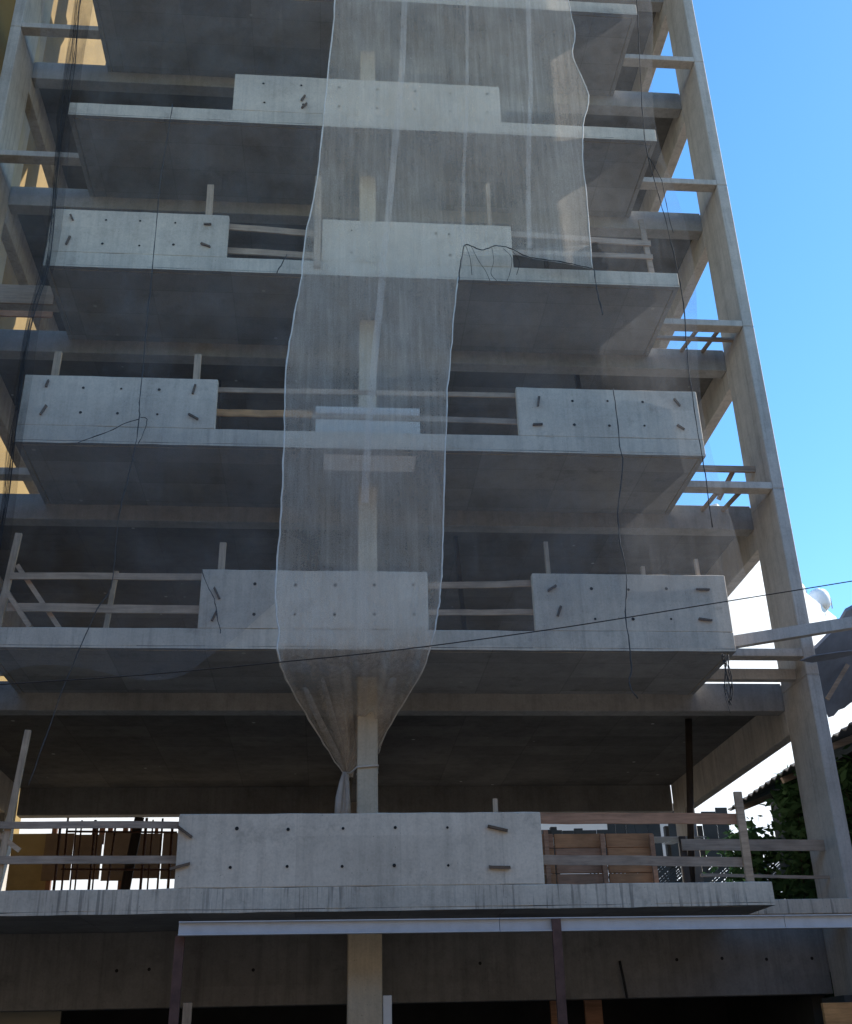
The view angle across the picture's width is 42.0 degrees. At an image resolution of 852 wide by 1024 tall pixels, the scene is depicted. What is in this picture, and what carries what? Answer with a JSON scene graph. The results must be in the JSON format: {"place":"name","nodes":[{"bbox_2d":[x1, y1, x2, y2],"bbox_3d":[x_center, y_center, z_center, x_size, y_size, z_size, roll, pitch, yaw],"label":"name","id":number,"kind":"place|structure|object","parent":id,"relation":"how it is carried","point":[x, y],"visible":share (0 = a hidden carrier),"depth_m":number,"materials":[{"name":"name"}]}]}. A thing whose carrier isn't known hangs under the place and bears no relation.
{"place":"outdoors","nodes":[
{"label":"outdoors","id":0,"kind":"place"},
{"bbox_2d":[19,817,178,889],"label":"pale building","id":1,"kind":"structure","parent":0,"point":[98,885],"depth_m":37.95,"materials":[{"name":"white paint"}]},
{"bbox_2d":[0,581,851,684],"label":"overhead cable","id":2,"kind":"object","parent":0,"point":[421,646],"visible":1,"depth_m":9.50,"materials":[{"name":"black rubber"}]},
{"bbox_2d":[541,503,851,882],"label":"white building","id":3,"kind":"structure","parent":0,"point":[749,615],"depth_m":45.08,"materials":[{"name":"white paint"}]},
{"bbox_2d":[809,588,832,609],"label":"satellite dish","id":4,"kind":"object","parent":3,"relation":"on","point":[821,597],"visible":0.79,"depth_m":55.99,"materials":[{"name":"white plastic"}]},
{"bbox_2d":[649,0,851,618],"label":"sky","id":5,"kind":"structure","parent":0,"point":[779,72],"materials":[{"name":"blue"}]},
{"bbox_3d":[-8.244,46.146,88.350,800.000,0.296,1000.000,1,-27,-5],"label":"ground","id":6,"kind":"structure","parent":0,"visible":0},
{"bbox_2d":[5,834,45,890],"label":"yard wall","id":7,"kind":"structure","parent":6,"relation":"on","point":[23,876],"depth_m":23.87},
{"bbox_2d":[0,1011,61,1023],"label":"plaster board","id":8,"kind":"object","parent":6,"relation":"on","point":[50,1017],"depth_m":14.14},
{"bbox_2d":[0,0,105,833],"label":"ochre building","id":9,"kind":"structure","parent":6,"relation":"on","point":[52,49],"depth_m":26.11,"materials":[{"name":"beige paint"}]},
{"bbox_2d":[40,828,177,889],"bbox_3d":[-5.333,9.679,22.782,5.538,6.420,0.156,1,-27,-5],"label":"board screen","id":10,"kind":"object","parent":6,"relation":"on","point":[121,844],"visible":0.23,"depth_m":23.75,"materials":[{"name":"wood"}]},
{"bbox_2d":[182,1003,191,1023],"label":"timber stud","id":11,"kind":"object","parent":6,"relation":"on","point":[187,1014],"visible":1,"depth_m":12.61,"materials":[{"name":"grey wood"}]},
{"bbox_2d":[383,995,391,1023],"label":"timber stud","id":12,"kind":"object","parent":6,"relation":"on","point":[387,1009],"visible":1,"depth_m":12.84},
{"bbox_2d":[0,0,851,1023],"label":"concrete building","id":13,"kind":"structure","parent":6,"relation":"on","point":[236,772],"depth_m":17.27,"materials":[{"name":"grey concrete"}]},
{"bbox_2d":[0,310,52,317],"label":"shuttering plank","id":14,"kind":"object","parent":13,"relation":"attached to","point":[24,314],"visible":1,"depth_m":16.95,"materials":[{"name":"grey wood"}]},
{"bbox_2d":[0,284,53,304],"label":"shuttering plank","id":15,"kind":"object","parent":13,"relation":"attached to","point":[17,294],"visible":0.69,"depth_m":17.03,"materials":[{"name":"wood"}]},
{"bbox_2d":[52,829,60,889],"bbox_3d":[-6.340,6.404,18.872,0.066,2.156,0.042,1,-27,-5],"label":"rusty bar","id":16,"kind":"object","parent":13,"relation":"on","point":[57,854],"visible":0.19,"depth_m":19.09,"materials":[{"name":"metal"}]},
{"bbox_2d":[51,351,62,375],"bbox_3d":[-5.301,-1.692,15.724,0.120,1.378,0.050,1,-27,-5],"label":"timber post","id":17,"kind":"object","parent":13,"relation":"on","point":[57,360],"visible":0.36,"depth_m":15.92,"materials":[{"name":"grey wood"}]},
{"bbox_2d":[60,818,68,889],"bbox_3d":[-6.157,6.290,18.721,0.068,2.216,0.031,1,-27,-5],"label":"rusty bar","id":18,"kind":"object","parent":13,"relation":"on","point":[63,868],"visible":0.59,"depth_m":18.93,"materials":[{"name":"metal"}]},
{"bbox_2d":[69,828,76,889],"bbox_3d":[-6.089,6.475,18.971,0.064,2.106,0.024,1,-27,-5],"label":"rusty bar","id":19,"kind":"object","parent":13,"relation":"on","point":[72,864],"depth_m":19.15,"materials":[{"name":"metal"}]},
{"bbox_2d":[74,820,82,889],"bbox_3d":[-5.928,6.312,18.731,0.036,2.175,0.024,1,-27,-5],"label":"rusty bar","id":20,"kind":"object","parent":13,"relation":"on","point":[78,855],"visible":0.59,"depth_m":18.95,"materials":[{"name":"metal"}]},
{"bbox_2d":[0,730,178,883],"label":"timber guardrail","id":21,"kind":"object","parent":13,"relation":"on","point":[8,825],"visible":0.92,"depth_m":12.95,"materials":[{"name":"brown wood"}]},
{"bbox_2d":[87,820,96,889],"bbox_3d":[-5.805,6.457,19.119,0.074,2.256,0.042,1,-27,-5],"label":"rusty bar","id":22,"kind":"object","parent":13,"relation":"on","point":[90,866],"visible":0.41,"depth_m":19.34,"materials":[{"name":"metal"}]},
{"bbox_2d":[91,828,98,889],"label":"rusty bar","id":23,"kind":"object","parent":13,"relation":"on","point":[95,855],"visible":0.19,"depth_m":18.97,"materials":[{"name":"metal"}]},
{"bbox_2d":[0,533,201,627],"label":"timber guardrail","id":24,"kind":"object","parent":13,"relation":"on","point":[109,608],"visible":0.91,"depth_m":14.31,"materials":[{"name":"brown wood"}]},
{"bbox_2d":[106,828,115,889],"bbox_3d":[-5.455,6.476,19.030,0.079,2.126,0.031,1,-27,-5],"label":"rusty bar","id":25,"kind":"object","parent":13,"relation":"on","point":[108,876],"visible":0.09,"depth_m":19.28,"materials":[{"name":"metal"}]},
{"bbox_2d":[120,817,143,889],"bbox_3d":[-5.161,6.412,19.089,0.409,2.288,0.050,1,-27,-5],"label":"leaning plank","id":26,"kind":"object","parent":13,"relation":"on","point":[127,877],"visible":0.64,"depth_m":19.30,"materials":[{"name":"brown wood"}]},
{"bbox_2d":[139,818,147,888],"bbox_3d":[-4.837,6.316,18.830,0.059,2.205,0.042,1,-27,-5],"label":"rusty bar","id":27,"kind":"object","parent":13,"relation":"on","point":[143,854],"visible":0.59,"depth_m":19.04,"materials":[{"name":"metal"}]},
{"bbox_2d":[147,820,153,888],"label":"rusty bar","id":28,"kind":"object","parent":13,"relation":"on","point":[149,855],"visible":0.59,"depth_m":18.95,"materials":[{"name":"metal"}]},
{"bbox_2d":[156,818,163,888],"bbox_3d":[-4.625,6.432,19.129,0.050,2.255,0.031,1,-27,-5],"label":"rusty bar","id":29,"kind":"object","parent":13,"relation":"on","point":[158,873],"visible":0.41,"depth_m":19.35,"materials":[{"name":"metal"}]},
{"bbox_2d":[166,829,173,888],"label":"rusty bar","id":30,"kind":"object","parent":13,"relation":"on","point":[170,854],"visible":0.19,"depth_m":19.17,"materials":[{"name":"metal"}]},
{"bbox_2d":[61,868,173,870],"bbox_3d":[-5.274,6.123,18.998,1.901,0.066,0.031,1,-27,-5],"label":"steel rod","id":31,"kind":"object","parent":30,"relation":"attached to","point":[106,869],"visible":0.95,"depth_m":18.99,"materials":[{"name":"metal"}]},
{"bbox_2d":[68,830,176,832],"bbox_3d":[-5.289,5.560,19.279,1.901,0.066,0.031,1,-27,-5],"label":"steel rod","id":32,"kind":"object","parent":30,"relation":"attached to","point":[72,831],"visible":1,"depth_m":19.26,"materials":[{"name":"metal"}]},
{"bbox_2d":[193,354,201,378],"bbox_3d":[-3.276,-1.685,15.763,0.105,1.308,0.050,1,-27,-5],"label":"timber post","id":33,"kind":"object","parent":13,"relation":"on","point":[197,366],"visible":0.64,"depth_m":15.94,"materials":[{"name":"grey wood"}]},
{"bbox_2d":[205,184,213,214],"bbox_3d":[-3.363,-4.464,17.145,0.120,1.519,0.050,1,-27,-5],"label":"timber post","id":34,"kind":"object","parent":13,"relation":"on","point":[209,199],"visible":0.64,"depth_m":17.32,"materials":[{"name":"grey wood"}]},
{"bbox_2d":[202,570,220,632],"bbox_3d":[-2.744,1.138,14.165,0.297,0.870,0.018,1,-27,-5],"label":"loose rope","id":35,"kind":"object","parent":13,"relation":"hanging from","point":[214,602],"visible":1,"depth_m":14.15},
{"bbox_2d":[216,381,220,428],"bbox_3d":[-3.488,-0.990,18.599,0.245,2.840,0.108,-8,-27,13],"label":"timber prop","id":36,"kind":"object","parent":13,"relation":"on","point":[218,422],"visible":0.21,"depth_m":18.96,"materials":[{"name":"wood"}]},
{"bbox_2d":[218,542,226,569],"bbox_3d":[-2.690,0.975,14.487,0.095,1.255,0.050,1,-27,-5],"label":"timber post","id":37,"kind":"object","parent":13,"relation":"on","point":[222,556],"visible":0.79,"depth_m":14.66,"materials":[{"name":"grey wood"}]},
{"bbox_2d":[227,224,321,259],"bbox_3d":[-2.325,-4.165,17.097,1.568,0.643,0.033,1,-27,-5],"label":"timber guardrail","id":38,"kind":"object","parent":13,"relation":"on","point":[270,230],"visible":0.84,"depth_m":17.04,"materials":[{"name":"grey wood"}]},
{"bbox_2d":[314,176,321,267],"bbox_3d":[-1.670,-4.494,17.127,0.110,1.781,0.050,1,-27,-5],"label":"timber post","id":39,"kind":"object","parent":13,"relation":"attached to","point":[317,233],"visible":1,"depth_m":17.06,"materials":[{"name":"grey wood"}]},
{"bbox_2d":[216,387,516,424],"bbox_3d":[-0.823,-1.540,15.908,4.403,0.527,0.062,1,-27,-5],"label":"timber guardrail","id":40,"kind":"object","parent":13,"relation":"on","point":[271,413],"visible":0.94,"depth_m":15.89,"materials":[{"name":"grey wood"}]},
{"bbox_2d":[315,406,419,433],"bbox_3d":[-0.852,-1.201,16.257,1.534,0.753,0.050,1,-27,-5],"label":"insulation board","id":41,"kind":"object","parent":13,"relation":"on","point":[335,425],"visible":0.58,"depth_m":16.29,"materials":[{"name":"grey"}]},
{"bbox_2d":[324,454,415,471],"bbox_3d":[-0.808,-0.693,15.788,1.295,0.020,0.440,1,-27,-5],"label":"soffit board","id":42,"kind":"object","parent":13,"relation":"attached to","point":[376,463],"visible":0.98,"depth_m":15.77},
{"bbox_2d":[274,0,592,813],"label":"debris net","id":43,"kind":"object","parent":13,"relation":"hanging from","point":[342,802],"visible":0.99,"depth_m":15.38,"materials":[{"name":"white fabric"}]},
{"bbox_2d":[594,269,602,314],"bbox_3d":[2.598,-3.316,16.710,0.072,0.849,0.025,1,-27,-5],"label":"loose rope","id":44,"kind":"object","parent":43,"relation":"hanging from","point":[597,292],"visible":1,"depth_m":16.70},
{"bbox_2d":[453,536,466,629],"bbox_3d":[0.582,1.641,17.437,0.245,2.775,0.108,-8,-27,13],"label":"timber prop","id":45,"kind":"object","parent":13,"relation":"on","point":[459,579],"visible":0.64,"depth_m":17.70,"materials":[{"name":"wood"}]},
{"bbox_2d":[427,580,532,615],"bbox_3d":[0.715,1.135,14.729,1.554,0.514,0.034,1,-27,-5],"label":"timber guardrail","id":46,"kind":"object","parent":13,"relation":"on","point":[483,584],"visible":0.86,"depth_m":14.73,"materials":[{"name":"grey wood"}]},
{"bbox_2d":[485,183,491,225],"bbox_3d":[1.012,-4.509,17.574,0.075,1.778,0.050,1,-27,-5],"label":"timber post","id":47,"kind":"object","parent":13,"relation":"on","point":[488,205],"visible":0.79,"depth_m":17.76,"materials":[{"name":"grey wood"}]},
{"bbox_2d":[492,798,497,811],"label":"timber post","id":48,"kind":"object","parent":13,"relation":"on","point":[495,804],"visible":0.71,"depth_m":13.49,"materials":[{"name":"grey wood"}]},
{"bbox_2d":[543,256,548,268],"bbox_3d":[2.370,-3.592,20.445,0.245,2.870,0.108,-8,-27,13],"label":"timber prop","id":49,"kind":"object","parent":13,"relation":"on","point":[546,264],"visible":0.21,"depth_m":20.98,"materials":[{"name":"wood"}]},
{"bbox_2d":[543,541,550,573],"bbox_3d":[1.658,1.010,14.874,0.075,1.335,0.050,1,-27,-5],"label":"timber post","id":50,"kind":"object","parent":13,"relation":"on","point":[546,557],"visible":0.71,"depth_m":15.04,"materials":[{"name":"grey wood"}]},
{"bbox_2d":[574,375,581,388],"bbox_3d":[2.730,-1.112,18.677,0.245,2.840,0.108,-8,-27,13],"label":"timber prop","id":51,"kind":"object","parent":13,"relation":"on","point":[577,381],"visible":0.21,"depth_m":19.22,"materials":[{"name":"wood"}]},
{"bbox_2d":[511,219,654,272],"bbox_3d":[2.425,-4.214,17.590,2.352,1.203,0.082,1,-27,-5],"label":"timber guardrail","id":52,"kind":"object","parent":13,"relation":"on","point":[645,242],"visible":0.87,"depth_m":17.57,"materials":[{"name":"brown wood"}]},
{"bbox_2d":[542,830,658,883],"bbox_3d":[2.056,4.665,14.659,2.026,0.890,0.149,1,-27,-5],"label":"formwork stack","id":53,"kind":"object","parent":13,"relation":"on","point":[643,844],"visible":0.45,"depth_m":14.72,"materials":[{"name":"brown wood"}]},
{"bbox_2d":[618,961,627,997],"bbox_3d":[2.553,6.042,14.342,0.088,0.449,0.039,1,-27,-5],"label":"dangling rod","id":54,"kind":"object","parent":13,"relation":"hanging from","point":[623,979],"visible":1,"depth_m":14.33,"materials":[{"name":"black metal"}]},
{"bbox_2d":[613,388,637,698],"bbox_3d":[2.640,0.283,14.914,0.270,4.598,0.025,1,-27,-5],"label":"loose rope","id":55,"kind":"object","parent":13,"relation":"hanging from","point":[622,550],"visible":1,"depth_m":14.79,"materials":[{"name":"dark synthetic fibre fabric"}]},
{"bbox_2d":[640,566,645,574],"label":"timber post","id":56,"kind":"object","parent":13,"relation":"on","point":[642,569],"visible":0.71,"depth_m":15.08,"materials":[{"name":"grey wood"}]},
{"bbox_2d":[540,792,754,881],"bbox_3d":[2.620,3.953,13.467,2.630,1.078,0.087,1,-27,-5],"label":"timber guardrail","id":57,"kind":"object","parent":13,"relation":"on","point":[738,818],"visible":0.96,"depth_m":13.49,"materials":[{"name":"brown wood"}]},
{"bbox_2d":[685,719,694,882],"bbox_3d":[4.049,4.715,16.979,0.107,3.002,0.723,7,-28,-17],"label":"timber prop","id":58,"kind":"object","parent":13,"relation":"on","point":[689,773],"visible":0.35,"depth_m":17.09,"materials":[{"name":"wood"}]},
{"bbox_2d":[553,836,705,844],"bbox_3d":[2.814,5.160,17.427,2.900,0.132,1.204,1,-27,-5],"label":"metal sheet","id":59,"kind":"object","parent":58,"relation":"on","point":[670,839],"visible":0.23,"depth_m":17.26,"materials":[{"name":"metal"}]},
{"bbox_2d":[656,332,733,352],"bbox_3d":[4.468,-2.878,18.628,1.337,0.110,0.707,1,-27,-5],"label":"formwork grid","id":60,"kind":"object","parent":13,"relation":"attached to","point":[708,340],"visible":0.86,"depth_m":18.53,"materials":[{"name":"wood"}]},
{"bbox_2d":[693,559,699,574],"bbox_3d":[3.723,1.147,14.997,0.060,1.104,0.050,1,-27,-5],"label":"timber post","id":61,"kind":"object","parent":13,"relation":"on","point":[696,567],"visible":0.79,"depth_m":15.17,"materials":[{"name":"grey wood"}]},
{"bbox_2d":[696,465,755,511],"bbox_3d":[4.536,-0.468,17.372,1.112,0.634,0.827,20,-34,-36],"label":"formwork grid","id":62,"kind":"object","parent":13,"relation":"attached to","point":[731,470],"visible":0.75,"depth_m":17.47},
{"bbox_2d":[721,653,732,710],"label":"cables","id":63,"kind":"object","parent":13,"relation":"hanging from","point":[726,658],"visible":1,"depth_m":14.21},
{"bbox_2d":[678,836,829,882],"bbox_3d":[4.369,4.687,14.695,1.981,0.780,0.080,1,-27,-5],"label":"timber guardrail","id":64,"kind":"object","parent":13,"relation":"on","point":[685,845],"visible":0.91,"depth_m":14.75,"materials":[{"name":"grey wood"}]},
{"bbox_2d":[734,616,851,648],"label":"sloping beam","id":65,"kind":"structure","parent":13,"relation":"attached to","point":[791,632],"depth_m":15.24,"materials":[{"name":"concrete"}]},
{"bbox_2d":[800,605,851,717],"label":"lean to roof","id":66,"kind":"object","parent":13,"relation":"attached to","point":[832,657],"visible":0.82,"depth_m":16.17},
{"bbox_2d":[61,995,851,1023],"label":"ground floor wall","id":67,"kind":"structure","parent":6,"relation":"on","point":[802,1009],"depth_m":17.34,"materials":[{"name":"grey concrete"}]},
{"bbox_2d":[168,914,851,1023],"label":"steel canopy frame","id":68,"kind":"object","parent":6,"relation":"on","point":[556,926],"visible":1,"depth_m":12.29,"materials":[{"name":"grey metal"}]},
{"bbox_2d":[549,1001,557,1023],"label":"timber stud","id":69,"kind":"object","parent":6,"relation":"on","point":[553,1012],"depth_m":14.97,"materials":[{"name":"brown wood"}]},
{"bbox_2d":[583,1000,603,1023],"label":"timber stud","id":70,"kind":"object","parent":6,"relation":"on","point":[593,1012],"depth_m":15.01,"materials":[{"name":"brown wood"}]},
{"bbox_2d":[541,806,780,883],"bbox_3d":[5.565,9.711,23.822,6.230,6.783,0.278,1,-27,-5],"label":"board fence","id":71,"kind":"object","parent":6,"relation":"on","point":[711,831],"visible":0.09,"depth_m":24.84,"materials":[{"name":"brown wood"}]},
{"bbox_2d":[701,815,791,898],"bbox_3d":[6.021,8.200,19.531,1.738,5.656,2.751,1,-27,-5],"label":"climbing plant","id":72,"kind":"object","parent":6,"relation":"on","point":[758,863],"visible":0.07,"depth_m":20.02,"materials":[{"name":"green plant"}]},
{"bbox_2d":[728,722,851,895],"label":"house","id":73,"kind":"structure","parent":6,"relation":"on","point":[841,738],"depth_m":18.98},
{"bbox_2d":[759,764,850,997],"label":"climbing plant","id":74,"kind":"object","parent":6,"relation":"on","point":[786,799],"visible":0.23,"depth_m":18.48,"materials":[{"name":"green plant"}]},
{"bbox_2d":[821,1002,851,1023],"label":"plywood board","id":75,"kind":"object","parent":6,"relation":"on","point":[837,1013],"visible":1,"depth_m":13.19,"materials":[{"name":"beige wood"}]},
{"bbox_2d":[835,744,851,844],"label":"climbing plant","id":76,"kind":"object","parent":6,"relation":"on","point":[844,769],"visible":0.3,"depth_m":16.97,"materials":[{"name":"green plant"}]},
{"bbox_3d":[-3.940,-4.719,16.916,5.118,16.100,0.130,1,-27,-5],"label":"fine net","id":77,"kind":"object","parent":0,"visible":0},
{"bbox_2d":[0,0,86,547],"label":"bundled net","id":78,"kind":"object","parent":77,"relation":"hanging from","point":[58,150],"visible":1,"depth_m":16.19,"materials":[{"name":"black fabric"}]},
{"bbox_2d":[28,104,172,784],"bbox_3d":[-4.310,-1.672,15.246,0.824,10.796,0.022,1,-27,-5],"label":"loose rope","id":79,"kind":"object","parent":77,"relation":"hanging from","point":[131,461],"visible":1,"depth_m":14.75,"materials":[{"name":"dark fibre fabric"}]},
{"bbox_2d":[78,419,139,442],"bbox_3d":[-4.275,-1.095,14.960,0.777,0.401,0.017,1,-27,-5],"label":"loose rope","id":80,"kind":"object","parent":79,"relation":"hanging from","point":[108,431],"visible":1,"depth_m":14.95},
{"bbox_3d":[2.043,-5.019,17.622,4.194,15.210,0.130,1,-27,-5],"label":"fine net","id":81,"kind":"object","parent":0,"visible":0},
{"bbox_2d":[636,0,712,526],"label":"loose rope","id":82,"kind":"object","parent":81,"relation":"hanging from","point":[679,281],"visible":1,"depth_m":16.89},
{"bbox_2d":[649,158,672,231],"bbox_3d":[3.756,-5.096,17.764,0.232,1.572,0.018,1,-27,-5],"label":"loose rope","id":83,"kind":"object","parent":82,"relation":"hanging from","point":[664,195],"visible":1,"depth_m":17.76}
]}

